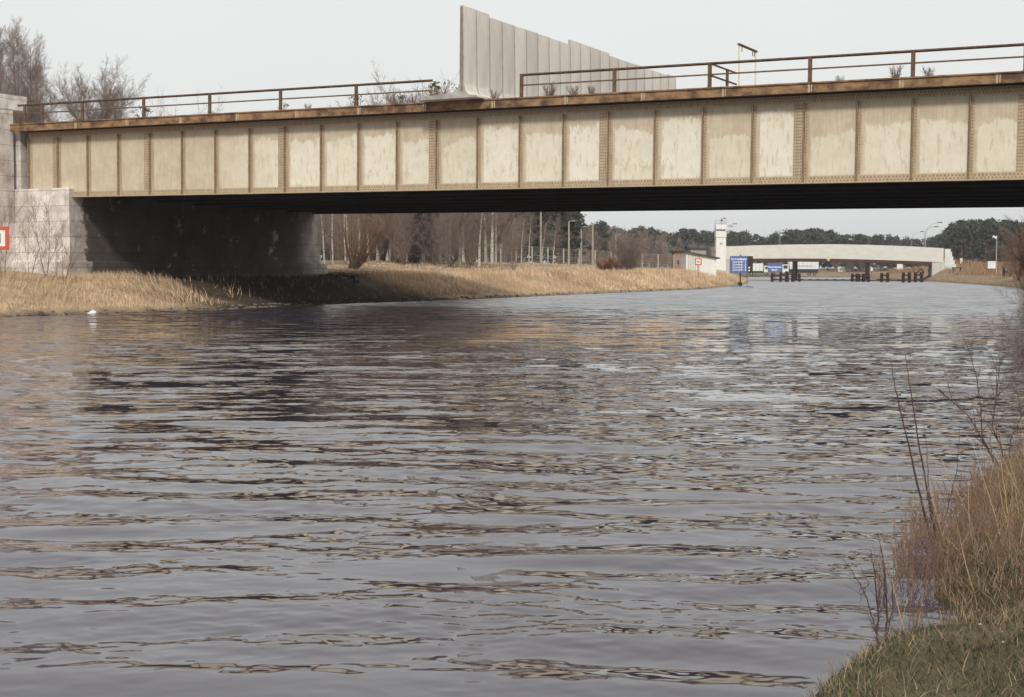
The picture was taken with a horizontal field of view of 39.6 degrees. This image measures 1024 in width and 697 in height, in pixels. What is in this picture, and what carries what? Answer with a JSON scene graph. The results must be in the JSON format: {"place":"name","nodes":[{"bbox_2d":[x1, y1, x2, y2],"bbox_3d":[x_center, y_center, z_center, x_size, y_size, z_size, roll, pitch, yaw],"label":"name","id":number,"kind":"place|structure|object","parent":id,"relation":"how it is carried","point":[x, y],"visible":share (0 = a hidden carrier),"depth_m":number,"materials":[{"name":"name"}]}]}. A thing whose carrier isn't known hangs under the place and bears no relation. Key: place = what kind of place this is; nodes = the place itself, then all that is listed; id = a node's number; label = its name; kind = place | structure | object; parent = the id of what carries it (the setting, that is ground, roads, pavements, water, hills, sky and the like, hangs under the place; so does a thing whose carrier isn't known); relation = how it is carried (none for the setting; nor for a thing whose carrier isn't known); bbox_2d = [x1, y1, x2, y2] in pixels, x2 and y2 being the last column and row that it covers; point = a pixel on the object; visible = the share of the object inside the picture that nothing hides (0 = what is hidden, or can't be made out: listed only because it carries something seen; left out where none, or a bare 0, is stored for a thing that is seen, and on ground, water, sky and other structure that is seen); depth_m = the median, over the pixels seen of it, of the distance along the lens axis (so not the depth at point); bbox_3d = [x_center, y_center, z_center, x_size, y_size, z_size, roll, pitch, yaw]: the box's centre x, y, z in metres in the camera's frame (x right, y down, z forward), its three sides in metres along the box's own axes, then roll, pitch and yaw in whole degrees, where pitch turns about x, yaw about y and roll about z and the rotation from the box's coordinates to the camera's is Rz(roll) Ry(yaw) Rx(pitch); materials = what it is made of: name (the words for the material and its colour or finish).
{"place":"outdoors","nodes":[
{"label":"outdoors","id":0,"kind":"place"},
{"bbox_2d":[0,276,1023,696],"bbox_3d":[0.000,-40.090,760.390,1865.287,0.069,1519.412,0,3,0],"label":"water","id":1,"kind":"structure","parent":0,"point":[668,494],"depth_m":13.19,"materials":[{"name":"grey liquid"}]},
{"bbox_2d":[768,263,782,280],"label":"checkpoint board","id":2,"kind":"object","parent":1,"relation":"in","point":[774,267],"visible":1,"depth_m":261.54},
{"bbox_2d":[801,279,919,280],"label":"floating boom","id":3,"kind":"object","parent":1,"relation":"on","point":[860,280],"visible":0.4,"depth_m":265.64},
{"bbox_2d":[0,260,1023,696],"bbox_3d":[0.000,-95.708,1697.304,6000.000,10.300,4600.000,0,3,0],"label":"ground","id":4,"kind":"structure","parent":0,"point":[300,292],"depth_m":70.86,"materials":[{"name":"beige plant"}]},
{"bbox_2d":[0,227,8,249],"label":"waterway sign","id":5,"kind":"object","parent":4,"relation":"on","point":[4,238],"visible":0.88,"depth_m":57.88,"materials":[{"name":"metal"}]},
{"bbox_2d":[0,26,26,118],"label":"bare tree","id":6,"kind":"object","parent":4,"relation":"on","point":[9,63],"visible":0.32,"depth_m":96.70,"materials":[{"name":"brown plant"}]},
{"bbox_2d":[0,187,32,276],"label":"sapling","id":7,"kind":"object","parent":4,"relation":"on","point":[12,230],"visible":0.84,"depth_m":67.98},
{"bbox_2d":[0,23,41,121],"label":"bare tree","id":8,"kind":"object","parent":4,"relation":"on","point":[18,60],"visible":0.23,"depth_m":98.85,"materials":[{"name":"brown plant"}]},
{"bbox_2d":[0,14,49,123],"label":"bare tree","id":9,"kind":"object","parent":4,"relation":"on","point":[11,85],"visible":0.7,"depth_m":92.12,"materials":[{"name":"brown plant"}]},
{"bbox_2d":[12,204,53,274],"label":"sapling","id":10,"kind":"object","parent":4,"relation":"on","point":[22,224],"visible":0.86,"depth_m":69.86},
{"bbox_2d":[10,40,58,122],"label":"bare tree","id":11,"kind":"object","parent":4,"relation":"on","point":[34,60],"visible":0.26,"depth_m":98.24,"materials":[{"name":"brown plant"}]},
{"bbox_2d":[5,32,64,122],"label":"bare tree","id":12,"kind":"object","parent":4,"relation":"on","point":[37,88],"visible":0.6,"depth_m":94.02,"materials":[{"name":"brown plant"}]},
{"bbox_2d":[19,45,53,122],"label":"bare tree","id":13,"kind":"object","parent":4,"relation":"on","point":[37,81],"visible":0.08,"depth_m":101.77,"materials":[{"name":"brown plant"}]},
{"bbox_2d":[10,188,69,279],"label":"sapling","id":14,"kind":"object","parent":4,"relation":"on","point":[49,234],"visible":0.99,"depth_m":68.84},
{"bbox_2d":[19,54,60,122],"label":"bare tree","id":15,"kind":"object","parent":4,"relation":"on","point":[37,95],"visible":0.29,"depth_m":96.10,"materials":[{"name":"brown plant"}]},
{"bbox_2d":[48,216,84,283],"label":"sapling","id":16,"kind":"object","parent":4,"relation":"on","point":[66,252],"visible":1,"depth_m":68.91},
{"bbox_2d":[37,53,150,120],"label":"bare tree","id":17,"kind":"object","parent":4,"relation":"on","point":[115,113],"visible":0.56,"depth_m":86.53,"materials":[{"name":"brown plant"}]},
{"bbox_2d":[0,94,326,276],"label":"bridge abutment","id":18,"kind":"object","parent":4,"relation":"on","point":[150,237],"visible":0.52,"depth_m":80.81,"materials":[{"name":"concrete"}]},
{"bbox_2d":[9,43,1023,213],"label":"steel bridge","id":19,"kind":"structure","parent":18,"relation":"on","point":[941,141],"depth_m":62.92,"materials":[{"name":"beige paint"}]},
{"bbox_2d":[418,5,488,101],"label":"wall slab","id":20,"kind":"structure","parent":19,"relation":"on","point":[467,89],"depth_m":62.33,"materials":[{"name":"concrete"}]},
{"bbox_2d":[476,10,491,98],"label":"wall slab","id":21,"kind":"structure","parent":19,"relation":"on","point":[483,52],"depth_m":63.46,"materials":[{"name":"concrete"}]},
{"bbox_2d":[489,17,503,97],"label":"wall slab","id":22,"kind":"structure","parent":19,"relation":"on","point":[495,40],"depth_m":64.53,"materials":[{"name":"concrete"}]},
{"bbox_2d":[502,22,514,97],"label":"wall slab","id":23,"kind":"structure","parent":19,"relation":"on","point":[508,61],"depth_m":65.58,"materials":[{"name":"concrete"}]},
{"bbox_2d":[514,26,526,96],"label":"wall slab","id":24,"kind":"structure","parent":19,"relation":"on","point":[520,49],"depth_m":66.57,"materials":[{"name":"concrete"}]},
{"bbox_2d":[526,30,537,96],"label":"wall slab","id":25,"kind":"structure","parent":19,"relation":"on","point":[532,51],"depth_m":67.69,"materials":[{"name":"concrete"}]},
{"bbox_2d":[538,34,548,95],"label":"wall slab","id":26,"kind":"structure","parent":19,"relation":"on","point":[543,53],"depth_m":68.70,"materials":[{"name":"concrete"}]},
{"bbox_2d":[542,81,558,95],"bbox_3d":[1.688,-11.250,62.061,0.680,1.022,0.944,1,3,24],"label":"bare shrub","id":27,"kind":"object","parent":19,"relation":"on","point":[551,91],"visible":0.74,"depth_m":61.87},
{"bbox_2d":[549,38,559,94],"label":"wall slab","id":28,"kind":"structure","parent":19,"relation":"on","point":[554,55],"depth_m":69.82,"materials":[{"name":"concrete"}]},
{"bbox_2d":[560,42,570,94],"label":"wall slab","id":29,"kind":"structure","parent":19,"relation":"on","point":[564,56],"depth_m":70.85,"materials":[{"name":"concrete"}]},
{"bbox_2d":[568,40,580,93],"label":"wall slab","id":30,"kind":"structure","parent":19,"relation":"on","point":[575,55],"depth_m":71.88,"materials":[{"name":"concrete"}]},
{"bbox_2d":[581,44,590,93],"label":"wall slab","id":31,"kind":"structure","parent":19,"relation":"on","point":[585,59],"depth_m":72.96,"materials":[{"name":"concrete"}]},
{"bbox_2d":[590,47,599,92],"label":"wall slab","id":32,"kind":"structure","parent":19,"relation":"on","point":[595,57],"depth_m":74.02,"materials":[{"name":"concrete"}]},
{"bbox_2d":[600,51,609,92],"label":"wall slab","id":33,"kind":"structure","parent":19,"relation":"on","point":[604,75],"depth_m":75.05,"materials":[{"name":"concrete"}]},
{"bbox_2d":[609,56,618,91],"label":"wall slab","id":34,"kind":"structure","parent":19,"relation":"on","point":[614,62],"depth_m":76.15,"materials":[{"name":"concrete"}]},
{"bbox_2d":[619,59,627,91],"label":"wall slab","id":35,"kind":"structure","parent":19,"relation":"on","point":[623,84],"depth_m":77.22,"materials":[{"name":"concrete"}]},
{"bbox_2d":[627,62,635,90],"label":"wall slab","id":36,"kind":"structure","parent":19,"relation":"on","point":[631,83],"depth_m":78.21,"materials":[{"name":"concrete"}]},
{"bbox_2d":[636,65,644,90],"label":"wall slab","id":37,"kind":"structure","parent":19,"relation":"on","point":[640,83],"depth_m":79.30,"materials":[{"name":"concrete"}]},
{"bbox_2d":[644,69,652,90],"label":"wall slab","id":38,"kind":"structure","parent":19,"relation":"on","point":[648,82],"depth_m":80.34,"materials":[{"name":"concrete"}]},
{"bbox_2d":[653,71,660,89],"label":"wall slab","id":39,"kind":"structure","parent":19,"relation":"on","point":[656,83],"depth_m":81.39,"materials":[{"name":"concrete"}]},
{"bbox_2d":[661,74,667,89],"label":"wall slab","id":40,"kind":"structure","parent":19,"relation":"on","point":[664,83],"depth_m":82.44,"materials":[{"name":"concrete"}]},
{"bbox_2d":[667,74,675,88],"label":"wall slab","id":41,"kind":"structure","parent":19,"relation":"on","point":[671,83],"depth_m":83.41,"materials":[{"name":"concrete"}]},
{"bbox_2d":[737,43,757,85],"bbox_3d":[9.957,-11.704,60.121,0.090,2.060,2.380,2,4,28],"label":"height limit gantry","id":42,"kind":"object","parent":19,"relation":"on","point":[748,48],"visible":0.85,"depth_m":59.28,"materials":[{"name":"metal"}]},
{"bbox_2d":[889,65,903,77],"bbox_3d":[14.742,-10.613,54.766,0.544,0.818,0.756,0,3,-6],"label":"bare shrub","id":43,"kind":"object","parent":19,"relation":"on","point":[898,71],"visible":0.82,"depth_m":54.63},
{"bbox_2d":[0,263,601,310],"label":"straw grass","id":44,"kind":"structure","parent":4,"relation":"on","point":[420,273],"depth_m":82.02,"materials":[{"name":"plant"}]},
{"bbox_2d":[320,214,337,262],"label":"birch tree","id":45,"kind":"object","parent":4,"relation":"on","point":[322,233],"visible":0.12,"depth_m":120.57,"materials":[{"name":"white plant"}]},
{"bbox_2d":[320,214,348,264],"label":"birch tree","id":46,"kind":"object","parent":4,"relation":"on","point":[331,230],"visible":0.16,"depth_m":123.53,"materials":[{"name":"white plant"}]},
{"bbox_2d":[322,214,366,259],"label":"bare tree","id":47,"kind":"object","parent":4,"relation":"on","point":[339,244],"visible":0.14,"depth_m":156.02,"materials":[{"name":"brown plant"}]},
{"bbox_2d":[318,272,371,282],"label":"rubble","id":48,"kind":"object","parent":4,"relation":"on","point":[344,276],"visible":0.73,"depth_m":92.92,"materials":[{"name":"stone"}]},
{"bbox_2d":[3,287,704,315],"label":"shore stones","id":49,"kind":"object","parent":4,"relation":"on","point":[288,304],"visible":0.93,"depth_m":80.06,"materials":[{"name":"stone"}]},
{"bbox_2d":[331,213,399,269],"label":"pollard willow","id":50,"kind":"object","parent":4,"relation":"on","point":[357,263],"visible":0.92,"depth_m":111.42,"materials":[{"name":"brown plant"}]},
{"bbox_2d":[341,81,438,260],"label":"bare tree","id":51,"kind":"object","parent":4,"relation":"on","point":[385,249],"visible":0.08,"depth_m":147.24,"materials":[{"name":"brown plant"}]},
{"bbox_2d":[327,72,458,263],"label":"bare tree","id":52,"kind":"object","parent":4,"relation":"on","point":[392,239],"visible":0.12,"depth_m":138.86,"materials":[{"name":"brown plant"}]},
{"bbox_2d":[388,213,421,264],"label":"bare tree","id":53,"kind":"object","parent":4,"relation":"on","point":[401,246],"visible":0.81,"depth_m":133.53,"materials":[{"name":"brown plant"}]},
{"bbox_2d":[365,61,453,262],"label":"bare tree","id":54,"kind":"object","parent":4,"relation":"on","point":[415,259],"visible":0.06,"depth_m":143.25,"materials":[{"name":"brown plant"}]},
{"bbox_2d":[373,76,473,264],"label":"bare tree","id":55,"kind":"object","parent":4,"relation":"on","point":[429,241],"visible":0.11,"depth_m":141.04,"materials":[{"name":"brown plant"}]},
{"bbox_2d":[320,212,529,262],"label":"bare woods","id":56,"kind":"object","parent":4,"relation":"on","point":[509,218],"visible":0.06,"depth_m":219.31,"materials":[{"name":"plant"}]},
{"bbox_2d":[424,213,462,267],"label":"bare tree","id":57,"kind":"object","parent":4,"relation":"on","point":[445,235],"visible":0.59,"depth_m":134.47,"materials":[{"name":"brown plant"}]},
{"bbox_2d":[427,213,475,267],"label":"bare tree","id":58,"kind":"object","parent":4,"relation":"on","point":[451,241],"visible":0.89,"depth_m":132.65,"materials":[{"name":"brown plant"}]},
{"bbox_2d":[321,212,591,263],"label":"pine woods","id":59,"kind":"object","parent":4,"relation":"on","point":[578,216],"visible":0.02,"depth_m":277.61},
{"bbox_2d":[431,213,493,268],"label":"bare tree","id":60,"kind":"object","parent":4,"relation":"on","point":[470,256],"visible":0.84,"depth_m":133.47,"materials":[{"name":"brown plant"}]},
{"bbox_2d":[456,212,506,265],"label":"bare tree","id":61,"kind":"object","parent":4,"relation":"on","point":[484,234],"visible":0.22,"depth_m":145.94,"materials":[{"name":"brown plant"}]},
{"bbox_2d":[467,212,501,265],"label":"bare tree","id":62,"kind":"object","parent":4,"relation":"on","point":[479,246],"visible":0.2,"depth_m":145.12,"materials":[{"name":"plant"}]},
{"bbox_2d":[484,212,504,262],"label":"bare tree","id":63,"kind":"object","parent":4,"relation":"on","point":[491,250],"visible":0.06,"depth_m":167.21,"materials":[{"name":"plant"}]},
{"bbox_2d":[492,212,514,265],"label":"bare tree","id":64,"kind":"object","parent":4,"relation":"on","point":[501,227],"visible":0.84,"depth_m":150.93,"materials":[{"name":"grey plant"}]},
{"bbox_2d":[496,224,526,270],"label":"bare tree","id":65,"kind":"object","parent":4,"relation":"on","point":[510,256],"visible":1,"depth_m":131.50,"materials":[{"name":"brown plant"}]},
{"bbox_2d":[506,221,522,268],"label":"bare tree","id":66,"kind":"object","parent":4,"relation":"on","point":[514,235],"visible":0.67,"depth_m":140.91,"materials":[{"name":"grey plant"}]},
{"bbox_2d":[512,213,532,261],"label":"bare tree","id":67,"kind":"object","parent":4,"relation":"on","point":[523,220],"visible":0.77,"depth_m":191.02,"materials":[{"name":"plant"}]},
{"bbox_2d":[512,212,539,260],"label":"pine tree","id":68,"kind":"object","parent":4,"relation":"on","point":[526,216],"visible":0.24,"depth_m":224.97,"materials":[{"name":"green plant"}]},
{"bbox_2d":[520,212,541,262],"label":"bare tree","id":69,"kind":"object","parent":4,"relation":"on","point":[532,234],"visible":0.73,"depth_m":196.53,"materials":[{"name":"plant"}]},
{"bbox_2d":[525,212,554,249],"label":"pine tree","id":70,"kind":"object","parent":4,"relation":"on","point":[537,222],"visible":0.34,"depth_m":220.41,"materials":[{"name":"green plant"}]},
{"bbox_2d":[537,217,556,263],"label":"bare tree","id":71,"kind":"object","parent":4,"relation":"on","point":[544,242],"visible":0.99,"depth_m":179.57,"materials":[{"name":"grey plant"}]},
{"bbox_2d":[365,258,746,290],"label":"straw grass","id":72,"kind":"structure","parent":4,"relation":"on","point":[723,277],"depth_m":142.06,"materials":[{"name":"plant"}]},
{"bbox_2d":[550,214,565,263],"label":"bare tree","id":73,"kind":"object","parent":4,"relation":"on","point":[556,235],"visible":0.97,"depth_m":195.77,"materials":[{"name":"plant"}]},
{"bbox_2d":[544,212,576,263],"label":"pine tree","id":74,"kind":"object","parent":4,"relation":"on","point":[554,215],"visible":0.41,"depth_m":214.24,"materials":[{"name":"green plant"}]},
{"bbox_2d":[558,212,582,264],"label":"pine tree","id":75,"kind":"object","parent":4,"relation":"on","point":[573,235],"visible":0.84,"depth_m":211.03,"materials":[{"name":"green plant"}]},
{"bbox_2d":[568,220,574,264],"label":"lamp post","id":76,"kind":"object","parent":4,"relation":"on","point":[569,242],"visible":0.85,"depth_m":205.36,"materials":[{"name":"concrete"}]},
{"bbox_2d":[468,243,680,269],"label":"wire fence","id":77,"kind":"object","parent":4,"relation":"on","point":[595,255],"visible":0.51,"depth_m":174.76,"materials":[{"name":"metal"}]},
{"bbox_2d":[590,222,609,260],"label":"pine tree","id":78,"kind":"object","parent":4,"relation":"on","point":[601,228],"visible":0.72,"depth_m":328.32,"materials":[{"name":"green plant"}]},
{"bbox_2d":[599,254,619,269],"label":"red bush","id":79,"kind":"object","parent":4,"relation":"on","point":[610,261],"visible":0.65,"depth_m":162.10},
{"bbox_2d":[608,225,650,270],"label":"bare bush","id":80,"kind":"object","parent":4,"relation":"on","point":[628,259],"visible":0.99,"depth_m":157.24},
{"bbox_2d":[669,250,680,268],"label":"brick hut","id":81,"kind":"object","parent":4,"relation":"on","point":[677,266],"visible":0.45,"depth_m":224.58,"materials":[{"name":"brick"}]},
{"bbox_2d":[685,247,709,254],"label":"flat hut","id":82,"kind":"object","parent":4,"relation":"on","point":[699,250],"visible":0.34,"depth_m":207.53,"materials":[{"name":"metal"}]},
{"bbox_2d":[678,251,719,275],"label":"white shed","id":83,"kind":"structure","parent":4,"relation":"on","point":[708,265],"depth_m":185.68,"materials":[{"name":"paint"}]},
{"bbox_2d":[714,218,726,270],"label":"watchtower","id":84,"kind":"structure","parent":4,"relation":"on","point":[720,240],"depth_m":275.39,"materials":[{"name":"white paint"}]},
{"bbox_2d":[730,255,752,285],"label":"berth board","id":85,"kind":"object","parent":4,"relation":"on","point":[740,264],"visible":1,"depth_m":179.65,"materials":[{"name":"blue paint"}]},
{"bbox_2d":[577,226,918,271],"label":"bare woods","id":86,"kind":"object","parent":4,"relation":"on","point":[661,249],"visible":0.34,"depth_m":331.35,"materials":[{"name":"plant"}]},
{"bbox_2d":[749,263,767,275],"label":"parked lorry","id":87,"kind":"object","parent":4,"relation":"on","point":[759,268],"visible":0.82,"depth_m":403.38,"materials":[{"name":"white paint"}]},
{"bbox_2d":[566,217,1023,270],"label":"pine forest","id":88,"kind":"object","parent":4,"relation":"on","point":[945,240],"visible":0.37,"depth_m":436.79,"materials":[{"name":"plant"}]},
{"bbox_2d":[782,262,818,275],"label":"parked lorry","id":89,"kind":"object","parent":4,"relation":"on","point":[808,268],"visible":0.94,"depth_m":399.36,"materials":[{"name":"white paint"}]},
{"bbox_2d":[711,244,955,278],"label":"distant bridge","id":90,"kind":"structure","parent":4,"relation":"on","point":[934,260],"depth_m":270.52,"materials":[{"name":"concrete"}]},
{"bbox_2d":[835,532,898,645],"bbox_3d":[1.832,1.271,7.342,0.312,0.654,0.160,2,4,31],"label":"water edge sapling","id":91,"kind":"object","parent":4,"relation":"on","point":[878,618],"visible":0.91,"depth_m":7.33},
{"bbox_2d":[791,441,1023,696],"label":"short grass","id":92,"kind":"structure","parent":4,"relation":"on","point":[858,660],"depth_m":6.63,"materials":[{"name":"plant"}]},
{"bbox_2d":[890,356,960,536],"bbox_3d":[3.120,0.771,10.729,0.548,1.477,0.181,-1,3,-9],"label":"two stem sapling","id":93,"kind":"object","parent":4,"relation":"on","point":[928,496],"visible":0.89,"depth_m":10.69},
{"bbox_2d":[860,401,1023,632],"bbox_3d":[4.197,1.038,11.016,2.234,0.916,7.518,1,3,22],"label":"red stalks","id":94,"kind":"object","parent":4,"relation":"on","point":[952,529],"visible":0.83,"depth_m":9.41,"materials":[{"name":"plant"}]},
{"bbox_2d":[871,258,1023,285],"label":"bank scrub","id":95,"kind":"object","parent":4,"relation":"on","point":[977,270],"visible":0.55,"depth_m":249.24,"materials":[{"name":"plant"}]},
{"bbox_2d":[950,220,974,258],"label":"pine tree","id":96,"kind":"object","parent":4,"relation":"on","point":[962,229],"visible":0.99,"depth_m":318.88,"materials":[{"name":"green plant"}]},
{"bbox_2d":[922,437,1023,616],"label":"dead grass tufts","id":97,"kind":"object","parent":4,"relation":"on","point":[1000,515],"visible":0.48,"depth_m":9.06,"materials":[{"name":"plant"}]},
{"bbox_2d":[924,332,1023,468],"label":"leaning shrub","id":98,"kind":"object","parent":4,"relation":"on","point":[983,442],"visible":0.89,"depth_m":14.35,"materials":[{"name":"plant"}]},
{"bbox_2d":[975,221,998,261],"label":"pine tree","id":99,"kind":"object","parent":4,"relation":"on","point":[985,234],"visible":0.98,"depth_m":316.75,"materials":[{"name":"green plant"}]},
{"bbox_2d":[974,276,1023,352],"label":"bare shrub","id":100,"kind":"object","parent":4,"relation":"on","point":[1022,333],"visible":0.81,"depth_m":34.15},
{"bbox_2d":[995,242,1019,276],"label":"bank bush","id":101,"kind":"object","parent":4,"relation":"on","point":[1006,265],"visible":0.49,"depth_m":185.71,"materials":[{"name":"brown plant"}]},
{"bbox_2d":[995,223,1023,279],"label":"bank bush","id":102,"kind":"object","parent":4,"relation":"on","point":[1012,246],"visible":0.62,"depth_m":171.83,"materials":[{"name":"brown plant"}]},
{"bbox_2d":[1001,207,1023,306],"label":"bank tree","id":103,"kind":"object","parent":4,"relation":"on","point":[1021,258],"visible":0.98,"depth_m":76.14,"materials":[{"name":"brown plant"}]},
{"bbox_2d":[1009,217,1023,270],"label":"bank bush","id":104,"kind":"object","parent":4,"relation":"on","point":[1021,241],"visible":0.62,"depth_m":164.57,"materials":[{"name":"brown plant"}]},
{"bbox_2d":[0,0,1023,267],"label":"sky","id":105,"kind":"structure","parent":0,"point":[186,46],"materials":[{"name":"white"}]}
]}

